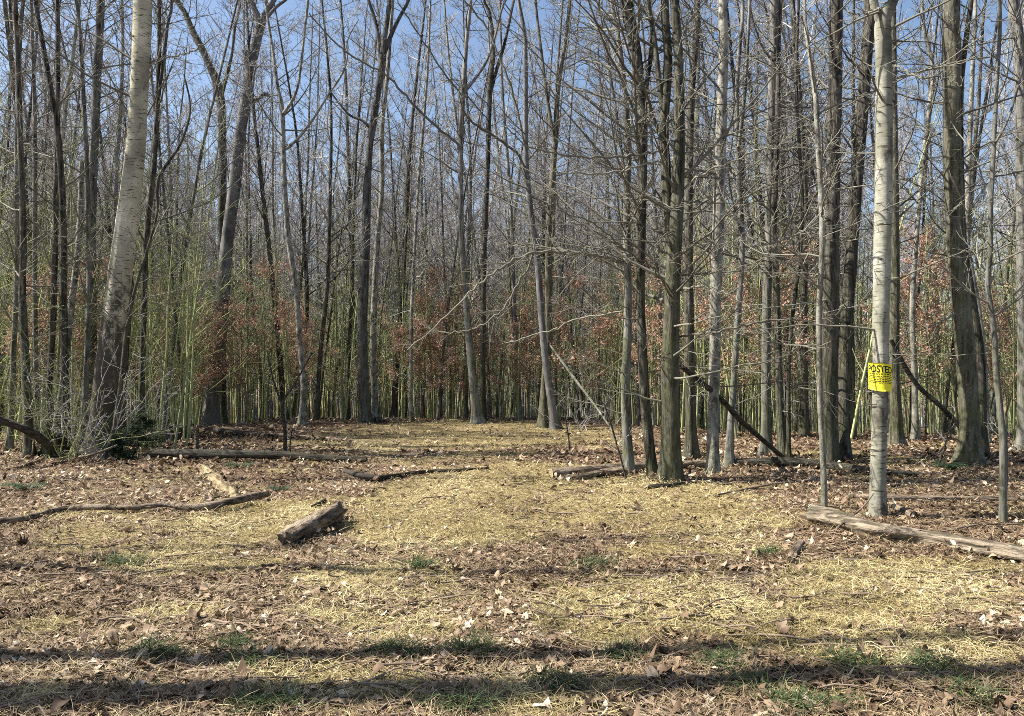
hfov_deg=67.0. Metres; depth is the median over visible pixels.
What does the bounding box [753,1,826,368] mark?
forest tree
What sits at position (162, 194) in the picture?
forest tree
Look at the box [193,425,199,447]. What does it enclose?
snag
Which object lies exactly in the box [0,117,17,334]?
sapling
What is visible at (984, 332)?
sapling
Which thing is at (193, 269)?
sapling
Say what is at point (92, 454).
fallen branch
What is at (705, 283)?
forest tree
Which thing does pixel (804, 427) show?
forest tree
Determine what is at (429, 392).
forest tree
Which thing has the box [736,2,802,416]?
forest tree
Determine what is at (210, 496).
fallen branch
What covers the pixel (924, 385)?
sapling
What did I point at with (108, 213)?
forest tree
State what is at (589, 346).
sapling
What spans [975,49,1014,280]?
forest tree
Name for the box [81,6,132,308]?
forest tree
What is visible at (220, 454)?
fallen log
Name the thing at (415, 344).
sapling
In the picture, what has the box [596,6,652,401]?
forest tree
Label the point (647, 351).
sapling
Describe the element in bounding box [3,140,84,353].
sapling
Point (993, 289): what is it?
sapling
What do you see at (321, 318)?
sapling
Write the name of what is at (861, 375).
sapling
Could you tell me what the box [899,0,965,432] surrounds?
forest tree
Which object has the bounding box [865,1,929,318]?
forest tree
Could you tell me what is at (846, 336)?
forest tree
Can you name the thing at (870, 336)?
sapling
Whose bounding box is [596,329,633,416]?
sapling
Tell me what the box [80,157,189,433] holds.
sapling
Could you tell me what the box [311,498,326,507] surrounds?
fallen branch
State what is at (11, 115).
forest tree
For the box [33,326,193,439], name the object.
bare bush
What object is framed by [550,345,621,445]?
leaning pole
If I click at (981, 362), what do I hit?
forest tree
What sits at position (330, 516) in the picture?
log stub
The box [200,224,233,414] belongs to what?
forest tree
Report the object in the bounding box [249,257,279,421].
sapling
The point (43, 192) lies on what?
forest tree
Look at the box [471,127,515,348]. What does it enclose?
forest tree
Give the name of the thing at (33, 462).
fallen branch
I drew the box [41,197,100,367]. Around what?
sapling
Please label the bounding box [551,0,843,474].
forest tree
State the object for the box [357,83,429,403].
forest tree
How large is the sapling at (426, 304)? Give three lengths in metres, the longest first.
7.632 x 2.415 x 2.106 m
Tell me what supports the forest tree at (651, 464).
on the ground at (460, 493)
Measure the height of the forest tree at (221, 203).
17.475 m
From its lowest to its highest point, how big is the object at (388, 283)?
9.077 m
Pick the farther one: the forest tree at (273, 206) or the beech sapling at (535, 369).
the forest tree at (273, 206)
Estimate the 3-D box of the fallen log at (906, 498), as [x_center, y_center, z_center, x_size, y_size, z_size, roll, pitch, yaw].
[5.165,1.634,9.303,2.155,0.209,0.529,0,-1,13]
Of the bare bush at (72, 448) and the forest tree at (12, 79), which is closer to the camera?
the bare bush at (72, 448)
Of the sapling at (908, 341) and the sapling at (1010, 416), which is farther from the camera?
the sapling at (908, 341)
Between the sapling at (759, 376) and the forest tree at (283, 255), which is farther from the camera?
the forest tree at (283, 255)
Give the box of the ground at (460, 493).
[0,373,1023,715]
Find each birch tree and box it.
[2,0,228,456]
[726,0,1023,517]
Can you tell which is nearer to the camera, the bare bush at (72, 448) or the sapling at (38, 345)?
the bare bush at (72, 448)
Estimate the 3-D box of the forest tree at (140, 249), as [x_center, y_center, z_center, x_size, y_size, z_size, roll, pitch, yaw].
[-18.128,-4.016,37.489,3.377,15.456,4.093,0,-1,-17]
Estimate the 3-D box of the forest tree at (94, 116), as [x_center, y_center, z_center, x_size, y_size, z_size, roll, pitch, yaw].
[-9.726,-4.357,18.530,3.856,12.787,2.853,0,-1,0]
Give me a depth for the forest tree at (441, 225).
33.68 m
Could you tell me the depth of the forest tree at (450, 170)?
37.80 m
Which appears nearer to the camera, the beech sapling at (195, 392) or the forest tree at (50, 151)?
the beech sapling at (195, 392)
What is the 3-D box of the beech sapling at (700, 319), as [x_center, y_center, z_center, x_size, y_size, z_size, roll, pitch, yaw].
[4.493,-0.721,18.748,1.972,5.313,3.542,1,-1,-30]
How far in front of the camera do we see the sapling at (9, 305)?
16.83 m
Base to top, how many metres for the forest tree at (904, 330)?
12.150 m
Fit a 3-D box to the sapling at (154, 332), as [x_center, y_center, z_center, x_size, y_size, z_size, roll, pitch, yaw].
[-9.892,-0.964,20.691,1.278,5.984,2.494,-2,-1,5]
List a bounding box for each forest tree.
[0,0,76,432]
[0,0,77,389]
[0,0,83,406]
[0,0,86,421]
[0,0,89,451]
[0,0,94,391]
[0,0,104,459]
[0,0,105,443]
[0,0,114,433]
[0,0,132,394]
[0,0,132,451]
[0,0,132,455]
[0,0,205,425]
[0,9,30,430]
[0,9,54,318]
[0,49,54,406]
[0,80,38,255]
[0,90,42,322]
[0,108,31,299]
[0,161,128,435]
[0,250,12,398]
[1,0,114,433]
[1,35,78,392]
[2,31,89,403]
[6,1,71,248]
[12,1,105,429]
[18,0,194,393]
[21,31,136,344]
[21,59,73,411]
[28,49,103,401]
[32,69,88,237]
[44,0,199,369]
[57,0,237,446]
[57,60,252,461]
[57,141,112,404]
[63,18,136,398]
[68,5,111,318]
[75,0,221,446]
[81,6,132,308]
[89,21,167,311]
[96,46,145,294]
[96,99,121,331]
[98,0,199,423]
[99,114,168,416]
[101,156,172,425]
[107,0,221,428]
[119,0,279,430]
[120,0,232,419]
[126,49,190,418]
[144,36,213,420]
[152,0,262,423]
[173,163,216,420]
[174,158,210,415]
[174,160,217,299]
[176,32,247,390]
[182,123,262,422]
[183,0,294,399]
[193,0,289,418]
[195,1,285,421]
[199,4,292,418]
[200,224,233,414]
[201,96,267,421]
[209,41,294,418]
[215,56,286,418]
[224,0,393,426]
[226,118,283,406]
[242,44,311,377]
[243,42,296,363]
[251,127,319,416]
[252,99,293,417]
[253,89,289,416]
[257,0,360,416]
[259,154,316,409]
[272,0,389,420]
[272,2,336,417]
[275,140,312,408]
[277,1,400,416]
[279,108,332,404]
[281,11,378,416]
[282,0,346,414]
[290,133,340,416]
[291,42,386,398]
[302,45,339,395]
[305,0,406,416]
[307,148,371,406]
[308,0,523,423]
[310,132,353,383]
[310,220,343,416]
[311,0,397,418]
[312,45,393,398]
[314,0,414,418]
[314,224,349,411]
[332,0,424,423]
[334,96,392,418]
[337,59,365,292]
[337,103,387,402]
[343,0,450,417]
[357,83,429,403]
[369,206,394,401]
[370,114,457,417]
[371,19,451,416]
[371,186,414,378]
[378,0,449,417]
[380,143,423,416]
[381,0,456,421]
[383,73,452,417]
[384,0,713,473]
[387,108,438,404]
[399,76,453,408]
[400,2,499,418]
[408,0,539,420]
[410,120,468,417]
[414,0,521,416]
[415,152,449,409]
[416,129,477,415]
[419,45,518,419]
[420,0,507,416]
[420,143,457,416]
[427,8,487,408]
[434,184,479,344]
[437,0,509,417]
[446,0,588,429]
[447,112,507,358]
[449,0,536,394]
[453,179,502,403]
[457,0,541,416]
[463,0,544,419]
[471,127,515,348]
[472,0,798,477]
[474,48,554,410]
[480,113,521,415]
[481,50,548,417]
[483,0,626,427]
[487,52,577,415]
[487,164,528,406]
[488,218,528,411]
[489,0,834,482]
[490,0,592,385]
[490,131,528,411]
[500,13,580,417]
[504,25,595,417]
[508,123,557,403]
[508,149,546,417]
[510,93,609,417]
[513,60,569,415]
[515,0,601,395]
[517,21,572,415]
[517,124,542,322]
[523,137,588,416]
[529,0,598,405]
[534,121,590,393]
[539,0,622,416]
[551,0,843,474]
[552,0,694,425]
[553,42,658,417]
[553,101,599,415]
[572,9,633,418]
[576,2,670,418]
[581,0,709,417]
[581,149,621,405]
[582,98,621,353]
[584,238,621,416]
[585,1,663,421]
[593,106,662,402]
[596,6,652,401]
[597,0,769,459]
[599,0,874,467]
[633,1,711,345]
[639,0,707,428]
[647,0,861,455]
[647,63,683,389]
[648,0,749,398]
[648,81,705,357]
[652,0,829,434]
[652,0,911,456]
[657,0,751,388]
[663,0,764,432]
[671,91,745,416]
[683,1,744,428]
[684,0,788,429]
[693,146,728,407]
[694,0,744,429]
[697,51,713,300]
[697,95,715,423]
[699,0,823,420]
[704,0,934,462]
[705,0,924,506]
[709,0,906,437]
[710,0,872,377]
[722,60,786,430]
[725,0,843,456]
[725,1,792,431]
[726,0,814,403]
[730,0,825,422]
[733,0,918,408]
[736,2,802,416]
[744,0,872,403]
[747,0,846,401]
[747,3,848,353]
[747,40,809,409]
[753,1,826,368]
[754,2,874,380]
[754,135,815,411]
[756,54,816,428]
[756,90,824,421]
[766,57,814,431]
[775,0,970,463]
[789,57,861,415]
[793,131,844,431]
[794,0,873,422]
[809,0,888,437]
[840,64,915,392]
[841,0,913,271]
[842,0,919,263]
[843,0,988,447]
[847,0,1014,439]
[854,135,872,429]
[856,199,909,409]
[858,78,944,431]
[860,0,1023,433]
[862,0,985,432]
[864,0,1023,522]
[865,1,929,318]
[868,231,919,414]
[871,0,1023,465]
[893,0,1019,458]
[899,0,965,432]
[901,0,1016,441]
[901,16,948,426]
[901,29,1015,430]
[901,103,1000,397]
[910,0,1014,434]
[917,174,950,421]
[918,0,1023,450]
[919,122,979,430]
[972,6,1023,393]
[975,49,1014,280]
[976,20,1023,304]
[978,78,1015,424]
[978,117,1015,364]
[980,4,1023,431]
[995,112,1015,251]
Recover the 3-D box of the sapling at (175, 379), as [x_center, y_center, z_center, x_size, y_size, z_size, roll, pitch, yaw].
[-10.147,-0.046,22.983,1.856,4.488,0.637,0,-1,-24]
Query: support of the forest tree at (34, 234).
on the ground at (460, 493)
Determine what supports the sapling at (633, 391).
on the ground at (460, 493)
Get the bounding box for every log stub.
[277,501,347,546]
[787,539,804,563]
[888,502,917,518]
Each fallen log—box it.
[149,438,367,461]
[204,427,270,437]
[270,433,351,442]
[549,454,705,477]
[563,465,628,479]
[734,457,927,476]
[805,504,1023,561]
[844,493,1023,501]
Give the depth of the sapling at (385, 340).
25.82 m
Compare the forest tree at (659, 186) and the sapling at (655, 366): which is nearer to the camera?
the sapling at (655, 366)
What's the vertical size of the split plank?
0.318 m
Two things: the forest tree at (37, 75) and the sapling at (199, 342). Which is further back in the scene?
the forest tree at (37, 75)
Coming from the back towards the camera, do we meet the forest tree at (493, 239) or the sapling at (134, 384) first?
the forest tree at (493, 239)
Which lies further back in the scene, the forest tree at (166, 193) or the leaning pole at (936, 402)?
the forest tree at (166, 193)
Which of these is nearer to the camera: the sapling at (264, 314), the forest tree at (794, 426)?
the sapling at (264, 314)
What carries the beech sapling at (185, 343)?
on the ground at (460, 493)
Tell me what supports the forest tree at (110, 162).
on the ground at (460, 493)
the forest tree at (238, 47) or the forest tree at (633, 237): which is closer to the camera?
the forest tree at (633, 237)
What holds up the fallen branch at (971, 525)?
on the ground at (460, 493)
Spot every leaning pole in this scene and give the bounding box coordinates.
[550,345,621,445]
[679,364,784,456]
[889,339,994,458]
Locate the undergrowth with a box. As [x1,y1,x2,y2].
[0,119,1016,432]
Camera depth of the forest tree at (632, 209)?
31.03 m
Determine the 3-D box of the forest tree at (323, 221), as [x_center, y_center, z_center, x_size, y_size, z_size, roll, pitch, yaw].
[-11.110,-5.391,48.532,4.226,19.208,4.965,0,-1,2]
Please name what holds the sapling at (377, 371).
on the ground at (460, 493)
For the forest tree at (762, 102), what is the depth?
21.29 m
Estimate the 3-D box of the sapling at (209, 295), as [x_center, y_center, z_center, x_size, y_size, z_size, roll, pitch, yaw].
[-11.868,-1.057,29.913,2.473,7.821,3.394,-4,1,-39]
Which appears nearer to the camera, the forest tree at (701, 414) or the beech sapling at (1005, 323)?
the beech sapling at (1005, 323)
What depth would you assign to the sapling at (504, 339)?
25.80 m
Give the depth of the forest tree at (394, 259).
40.51 m
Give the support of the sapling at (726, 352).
on the ground at (460, 493)
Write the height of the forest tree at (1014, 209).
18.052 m
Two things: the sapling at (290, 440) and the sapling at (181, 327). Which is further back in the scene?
the sapling at (181, 327)
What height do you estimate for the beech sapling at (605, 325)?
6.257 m
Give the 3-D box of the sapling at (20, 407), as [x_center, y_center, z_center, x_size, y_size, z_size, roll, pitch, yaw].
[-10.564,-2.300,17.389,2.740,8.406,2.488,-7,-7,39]
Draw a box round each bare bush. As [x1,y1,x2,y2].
[0,318,138,452]
[0,325,170,461]
[0,341,88,440]
[12,327,176,460]
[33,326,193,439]
[531,372,616,430]
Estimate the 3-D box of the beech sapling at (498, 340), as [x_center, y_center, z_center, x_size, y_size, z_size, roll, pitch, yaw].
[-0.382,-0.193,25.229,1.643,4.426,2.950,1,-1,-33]
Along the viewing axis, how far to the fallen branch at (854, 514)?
7.71 m
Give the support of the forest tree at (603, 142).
on the ground at (460, 493)
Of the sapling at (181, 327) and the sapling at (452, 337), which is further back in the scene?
the sapling at (452, 337)
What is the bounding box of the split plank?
[198,464,240,496]
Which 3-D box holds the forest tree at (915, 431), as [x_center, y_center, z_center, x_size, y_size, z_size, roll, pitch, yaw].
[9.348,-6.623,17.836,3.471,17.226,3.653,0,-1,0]
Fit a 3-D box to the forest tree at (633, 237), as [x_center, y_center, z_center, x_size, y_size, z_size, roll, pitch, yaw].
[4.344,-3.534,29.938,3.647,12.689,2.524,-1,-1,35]
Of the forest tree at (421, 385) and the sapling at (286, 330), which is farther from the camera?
the forest tree at (421, 385)
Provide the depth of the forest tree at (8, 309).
21.79 m
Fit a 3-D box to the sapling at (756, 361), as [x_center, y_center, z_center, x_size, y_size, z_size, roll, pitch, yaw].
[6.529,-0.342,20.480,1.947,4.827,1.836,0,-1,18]
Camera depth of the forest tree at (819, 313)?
8.77 m
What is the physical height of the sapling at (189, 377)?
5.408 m
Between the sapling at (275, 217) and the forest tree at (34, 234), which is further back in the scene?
the sapling at (275, 217)
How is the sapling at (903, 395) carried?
on the ground at (460, 493)
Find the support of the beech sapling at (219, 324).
on the ground at (460, 493)
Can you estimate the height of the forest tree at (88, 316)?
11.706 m
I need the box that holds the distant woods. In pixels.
[0,26,1016,427]
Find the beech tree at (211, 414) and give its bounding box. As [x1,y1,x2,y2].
[199,0,287,425]
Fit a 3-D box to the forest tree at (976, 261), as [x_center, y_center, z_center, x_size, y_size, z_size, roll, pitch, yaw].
[14.603,-4.156,25.600,3.965,13.646,2.782,0,-1,10]
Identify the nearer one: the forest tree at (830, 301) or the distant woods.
the forest tree at (830, 301)
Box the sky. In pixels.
[0,0,1023,372]
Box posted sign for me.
[868,362,891,391]
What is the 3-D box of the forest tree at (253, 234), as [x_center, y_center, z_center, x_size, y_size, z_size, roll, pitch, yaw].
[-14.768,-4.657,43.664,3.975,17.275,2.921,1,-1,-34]
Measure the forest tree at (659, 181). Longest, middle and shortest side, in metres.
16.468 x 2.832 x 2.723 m
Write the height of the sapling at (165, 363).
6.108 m
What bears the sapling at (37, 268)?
on the ground at (460, 493)
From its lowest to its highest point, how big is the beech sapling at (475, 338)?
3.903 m
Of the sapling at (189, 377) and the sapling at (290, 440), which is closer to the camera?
the sapling at (290, 440)
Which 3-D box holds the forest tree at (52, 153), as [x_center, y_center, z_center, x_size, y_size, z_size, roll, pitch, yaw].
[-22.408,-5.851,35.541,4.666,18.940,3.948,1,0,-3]
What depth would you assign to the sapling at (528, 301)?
25.56 m
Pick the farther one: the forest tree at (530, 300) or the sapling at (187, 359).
the forest tree at (530, 300)
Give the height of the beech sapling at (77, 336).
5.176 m
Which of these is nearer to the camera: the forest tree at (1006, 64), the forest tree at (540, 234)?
the forest tree at (1006, 64)
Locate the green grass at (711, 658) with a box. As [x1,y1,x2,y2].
[82,540,1023,715]
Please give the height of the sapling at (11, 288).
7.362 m
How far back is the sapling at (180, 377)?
18.75 m
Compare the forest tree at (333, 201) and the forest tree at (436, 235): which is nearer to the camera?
the forest tree at (333, 201)
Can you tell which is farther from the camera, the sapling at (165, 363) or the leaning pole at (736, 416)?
the sapling at (165, 363)
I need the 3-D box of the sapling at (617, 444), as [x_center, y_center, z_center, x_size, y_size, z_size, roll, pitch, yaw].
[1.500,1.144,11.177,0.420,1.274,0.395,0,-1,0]
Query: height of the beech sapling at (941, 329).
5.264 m
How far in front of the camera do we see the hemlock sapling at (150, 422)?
15.27 m
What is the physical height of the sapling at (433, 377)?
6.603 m
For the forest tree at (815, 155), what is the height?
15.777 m
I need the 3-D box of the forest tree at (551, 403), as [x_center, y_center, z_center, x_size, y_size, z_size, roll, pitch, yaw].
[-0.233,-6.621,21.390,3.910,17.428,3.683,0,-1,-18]
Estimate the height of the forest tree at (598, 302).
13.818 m
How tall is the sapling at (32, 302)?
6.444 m
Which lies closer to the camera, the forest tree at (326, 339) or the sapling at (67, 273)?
the sapling at (67, 273)
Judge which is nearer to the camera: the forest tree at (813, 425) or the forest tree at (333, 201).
the forest tree at (333, 201)
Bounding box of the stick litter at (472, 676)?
[0,424,1023,715]
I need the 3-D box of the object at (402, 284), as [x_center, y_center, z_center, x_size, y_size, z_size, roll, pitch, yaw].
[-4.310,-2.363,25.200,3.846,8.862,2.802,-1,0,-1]
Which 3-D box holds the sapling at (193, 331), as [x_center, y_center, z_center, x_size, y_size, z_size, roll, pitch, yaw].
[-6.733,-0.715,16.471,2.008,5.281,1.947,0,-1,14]
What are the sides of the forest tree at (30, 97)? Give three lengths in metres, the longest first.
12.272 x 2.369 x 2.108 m
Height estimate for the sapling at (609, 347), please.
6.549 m
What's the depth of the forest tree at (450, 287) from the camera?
24.87 m
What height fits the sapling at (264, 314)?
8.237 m
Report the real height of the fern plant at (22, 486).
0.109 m
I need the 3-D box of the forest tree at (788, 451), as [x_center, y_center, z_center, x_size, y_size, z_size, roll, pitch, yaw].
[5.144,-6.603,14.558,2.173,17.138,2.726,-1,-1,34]
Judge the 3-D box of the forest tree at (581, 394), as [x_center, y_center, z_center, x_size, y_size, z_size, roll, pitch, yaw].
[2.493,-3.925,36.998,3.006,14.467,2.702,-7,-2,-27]
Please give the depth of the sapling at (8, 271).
18.76 m
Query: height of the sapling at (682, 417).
8.413 m
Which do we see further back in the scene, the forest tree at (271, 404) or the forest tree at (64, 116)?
the forest tree at (271, 404)
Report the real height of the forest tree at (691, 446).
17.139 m
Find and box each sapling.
[0,66,113,440]
[0,82,63,325]
[0,93,71,346]
[0,103,90,441]
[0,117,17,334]
[0,121,113,404]
[0,144,79,419]
[0,150,101,421]
[0,158,111,412]
[0,174,38,363]
[0,182,73,385]
[0,193,12,371]
[0,233,39,391]
[0,244,57,400]
[0,251,84,438]
[2,176,59,417]
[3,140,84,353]
[7,227,137,399]
[11,173,113,418]
[13,192,97,428]
[19,267,60,399]
[28,189,103,389]
[30,70,166,438]
[31,238,155,392]
[31,275,90,386]
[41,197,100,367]
[49,124,175,436]
[53,220,101,396]
[69,187,181,418]
[73,187,111,364]
[74,240,138,375]
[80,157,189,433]
[84,173,199,348]
[90,99,244,437]
[94,106,199,379]
[95,180,209,443]
[97,433,138,459]
[102,140,192,434]
[102,201,181,363]
[106,175,181,430]
[116,412,165,450]
[124,250,191,447]
[128,313,195,419]
[129,291,146,413]
[131,191,185,355]
[133,181,211,422]
[133,225,171,414]
[133,241,264,419]
[135,181,216,399]
[135,205,217,420]
[136,250,160,428]
[138,123,233,424]
[138,184,205,411]
[138,304,199,424]
[139,245,248,422]
[145,303,202,421]
[147,222,197,408]
[148,230,237,436]
[151,251,216,414]
[151,298,213,398]
[157,238,210,442]
[161,49,275,448]
[162,197,220,405]
[162,208,261,445]
[174,243,239,412]
[175,218,226,429]
[178,300,238,424]
[184,224,212,419]
[189,234,244,354]
[189,269,252,423]
[220,282,283,420]
[228,211,293,419]
[230,196,311,418]
[234,271,296,423]
[234,272,287,417]
[236,188,296,419]
[240,231,338,420]
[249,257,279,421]
[262,353,312,450]
[265,280,317,419]
[272,310,332,419]
[275,176,388,420]
[281,266,314,407]
[284,305,298,415]
[286,285,357,419]
[289,427,292,451]
[295,246,353,414]
[302,146,352,418]
[306,232,347,375]
[310,209,375,421]
[310,276,343,413]
[313,279,350,417]
[314,160,375,344]
[317,282,344,416]
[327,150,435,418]
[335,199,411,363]
[339,277,387,381]
[346,300,401,417]
[354,242,397,377]
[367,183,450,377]
[367,238,457,417]
[368,253,414,413]
[368,294,396,417]
[369,287,423,420]
[369,307,426,418]
[378,233,427,392]
[378,279,407,417]
[381,230,425,410]
[381,258,451,417]
[386,189,459,419]
[388,295,456,418]
[390,270,441,417]
[392,248,493,418]
[397,263,465,395]
[397,294,434,390]
[405,273,486,417]
[413,301,468,416]
[414,274,441,417]
[415,266,442,415]
[418,283,479,419]
[427,224,510,374]
[430,241,493,418]
[434,265,490,414]
[434,279,478,417]
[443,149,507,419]
[448,303,511,419]
[449,261,504,386]
[457,277,502,384]
[459,284,529,418]
[474,284,544,419]
[487,219,536,417]
[489,153,562,420]
[495,206,566,376]
[501,249,578,417]
[503,245,617,418]
[509,273,576,417]
[525,267,541,376]
[528,207,602,419]
[533,294,582,415]
[549,210,663,425]
[553,215,596,405]
[553,228,595,414]
[565,325,611,405]
[565,414,571,450]
[567,266,601,394]
[573,278,607,416]
[576,294,633,419]
[579,233,634,418]
[585,275,634,419]
[585,280,620,394]
[586,266,616,393]
[588,108,725,430]
[591,234,634,411]
[594,231,634,427]
[595,262,634,381]
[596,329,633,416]
[597,197,649,421]
[597,248,656,425]
[600,393,629,479]
[617,230,680,377]
[618,280,660,390]
[621,287,684,409]
[631,264,683,425]
[631,340,635,423]
[632,247,681,424]
[634,168,725,373]
[645,223,774,426]
[656,255,706,425]
[657,255,727,426]
[671,128,763,437]
[680,84,787,431]
[696,253,745,408]
[696,287,725,428]
[697,92,791,433]
[697,269,754,395]
[698,187,760,377]
[698,198,752,429]
[700,241,761,432]
[709,235,814,435]
[723,255,761,423]
[725,260,791,427]
[727,195,823,380]
[734,249,773,396]
[739,270,814,432]
[740,248,782,433]
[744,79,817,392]
[750,210,797,379]
[756,217,815,427]
[771,270,816,431]
[785,223,864,382]
[839,79,942,438]
[840,212,909,370]
[855,263,902,381]
[855,281,947,433]
[855,286,867,431]
[856,216,954,433]
[868,188,1015,435]
[900,203,951,432]
[900,258,948,390]
[900,283,930,385]
[903,227,985,387]
[908,203,953,433]
[908,280,950,430]
[918,245,950,398]
[925,236,1008,408]
[930,404,954,468]
[932,248,958,433]
[934,155,1016,366]
[941,215,1012,432]
[942,208,1011,357]
[950,211,1016,379]
[970,208,987,320]
[973,198,1016,433]
[977,205,1016,440]
[978,254,1016,435]
[984,280,1016,405]
[993,249,1016,416]
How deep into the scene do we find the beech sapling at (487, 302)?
26.00 m
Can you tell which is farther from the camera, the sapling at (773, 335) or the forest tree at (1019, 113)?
the sapling at (773, 335)
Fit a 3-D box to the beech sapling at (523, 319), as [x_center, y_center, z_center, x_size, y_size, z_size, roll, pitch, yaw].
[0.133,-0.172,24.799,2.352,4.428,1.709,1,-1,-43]
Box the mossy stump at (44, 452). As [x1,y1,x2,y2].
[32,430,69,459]
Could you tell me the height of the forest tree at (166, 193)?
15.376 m
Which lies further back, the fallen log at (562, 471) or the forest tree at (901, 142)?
the forest tree at (901, 142)
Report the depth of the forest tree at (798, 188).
36.54 m
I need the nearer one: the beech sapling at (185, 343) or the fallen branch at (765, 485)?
the fallen branch at (765, 485)
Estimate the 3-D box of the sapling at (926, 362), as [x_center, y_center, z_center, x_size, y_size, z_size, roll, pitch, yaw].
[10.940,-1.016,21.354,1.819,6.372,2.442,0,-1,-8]
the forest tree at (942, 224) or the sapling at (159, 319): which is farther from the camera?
the forest tree at (942, 224)
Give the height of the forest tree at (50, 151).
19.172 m
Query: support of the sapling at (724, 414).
on the ground at (460, 493)
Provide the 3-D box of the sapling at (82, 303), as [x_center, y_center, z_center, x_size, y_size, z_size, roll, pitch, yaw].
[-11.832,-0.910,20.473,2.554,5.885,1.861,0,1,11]
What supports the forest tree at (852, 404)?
on the ground at (460, 493)
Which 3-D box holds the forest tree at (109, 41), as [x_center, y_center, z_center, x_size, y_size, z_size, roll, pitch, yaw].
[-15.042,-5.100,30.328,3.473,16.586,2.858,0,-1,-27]
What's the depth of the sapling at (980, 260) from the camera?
19.76 m
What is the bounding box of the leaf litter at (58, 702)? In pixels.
[0,414,1023,715]
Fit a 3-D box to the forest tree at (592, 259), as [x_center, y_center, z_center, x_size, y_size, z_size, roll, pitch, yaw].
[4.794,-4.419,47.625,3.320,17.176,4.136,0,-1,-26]
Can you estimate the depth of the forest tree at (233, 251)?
36.96 m
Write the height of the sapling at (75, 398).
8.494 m
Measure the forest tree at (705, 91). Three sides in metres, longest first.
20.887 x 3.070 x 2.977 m
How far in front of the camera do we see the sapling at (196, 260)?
17.62 m
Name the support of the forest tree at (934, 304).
on the ground at (460, 493)
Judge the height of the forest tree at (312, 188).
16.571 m
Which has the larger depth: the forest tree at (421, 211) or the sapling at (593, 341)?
the forest tree at (421, 211)
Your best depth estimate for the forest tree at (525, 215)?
32.01 m
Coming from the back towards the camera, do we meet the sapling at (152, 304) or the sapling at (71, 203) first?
the sapling at (152, 304)
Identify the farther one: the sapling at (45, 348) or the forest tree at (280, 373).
the forest tree at (280, 373)
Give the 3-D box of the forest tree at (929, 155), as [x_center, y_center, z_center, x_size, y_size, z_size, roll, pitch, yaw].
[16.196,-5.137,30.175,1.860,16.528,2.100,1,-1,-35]
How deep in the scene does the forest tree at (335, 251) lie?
32.65 m
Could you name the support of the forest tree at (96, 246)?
on the ground at (460, 493)
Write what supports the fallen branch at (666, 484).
on the ground at (460, 493)
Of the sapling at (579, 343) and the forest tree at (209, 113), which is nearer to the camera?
the forest tree at (209, 113)
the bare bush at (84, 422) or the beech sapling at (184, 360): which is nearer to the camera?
the bare bush at (84, 422)
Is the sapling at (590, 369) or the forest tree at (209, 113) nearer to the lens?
the forest tree at (209, 113)
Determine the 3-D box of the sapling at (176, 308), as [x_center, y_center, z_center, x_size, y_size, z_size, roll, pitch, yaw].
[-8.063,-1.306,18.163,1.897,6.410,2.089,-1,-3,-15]
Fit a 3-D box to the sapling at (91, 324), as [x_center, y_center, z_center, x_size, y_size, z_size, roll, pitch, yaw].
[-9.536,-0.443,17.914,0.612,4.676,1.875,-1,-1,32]
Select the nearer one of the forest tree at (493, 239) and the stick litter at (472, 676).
the stick litter at (472, 676)
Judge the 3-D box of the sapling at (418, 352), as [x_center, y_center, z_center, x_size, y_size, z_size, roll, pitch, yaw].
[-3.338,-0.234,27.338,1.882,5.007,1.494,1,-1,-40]
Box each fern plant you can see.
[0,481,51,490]
[222,461,256,466]
[266,485,293,490]
[922,460,973,469]
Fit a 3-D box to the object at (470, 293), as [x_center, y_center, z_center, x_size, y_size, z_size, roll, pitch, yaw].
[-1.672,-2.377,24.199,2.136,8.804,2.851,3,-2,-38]
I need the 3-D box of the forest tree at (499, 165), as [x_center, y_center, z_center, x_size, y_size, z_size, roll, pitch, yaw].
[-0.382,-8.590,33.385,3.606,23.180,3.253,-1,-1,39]
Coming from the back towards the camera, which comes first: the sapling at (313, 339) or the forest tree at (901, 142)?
the forest tree at (901, 142)
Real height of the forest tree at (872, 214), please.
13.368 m
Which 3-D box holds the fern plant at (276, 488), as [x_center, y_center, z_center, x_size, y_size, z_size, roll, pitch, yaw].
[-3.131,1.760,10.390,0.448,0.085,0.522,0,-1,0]
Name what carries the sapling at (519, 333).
on the ground at (460, 493)
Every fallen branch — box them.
[0,412,53,449]
[0,459,43,461]
[0,491,269,523]
[12,455,44,468]
[78,445,117,457]
[198,480,213,500]
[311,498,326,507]
[342,462,488,480]
[644,481,731,487]
[713,479,816,495]
[833,492,873,534]
[889,480,918,486]
[891,637,923,646]
[950,523,1022,528]
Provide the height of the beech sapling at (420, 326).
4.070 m

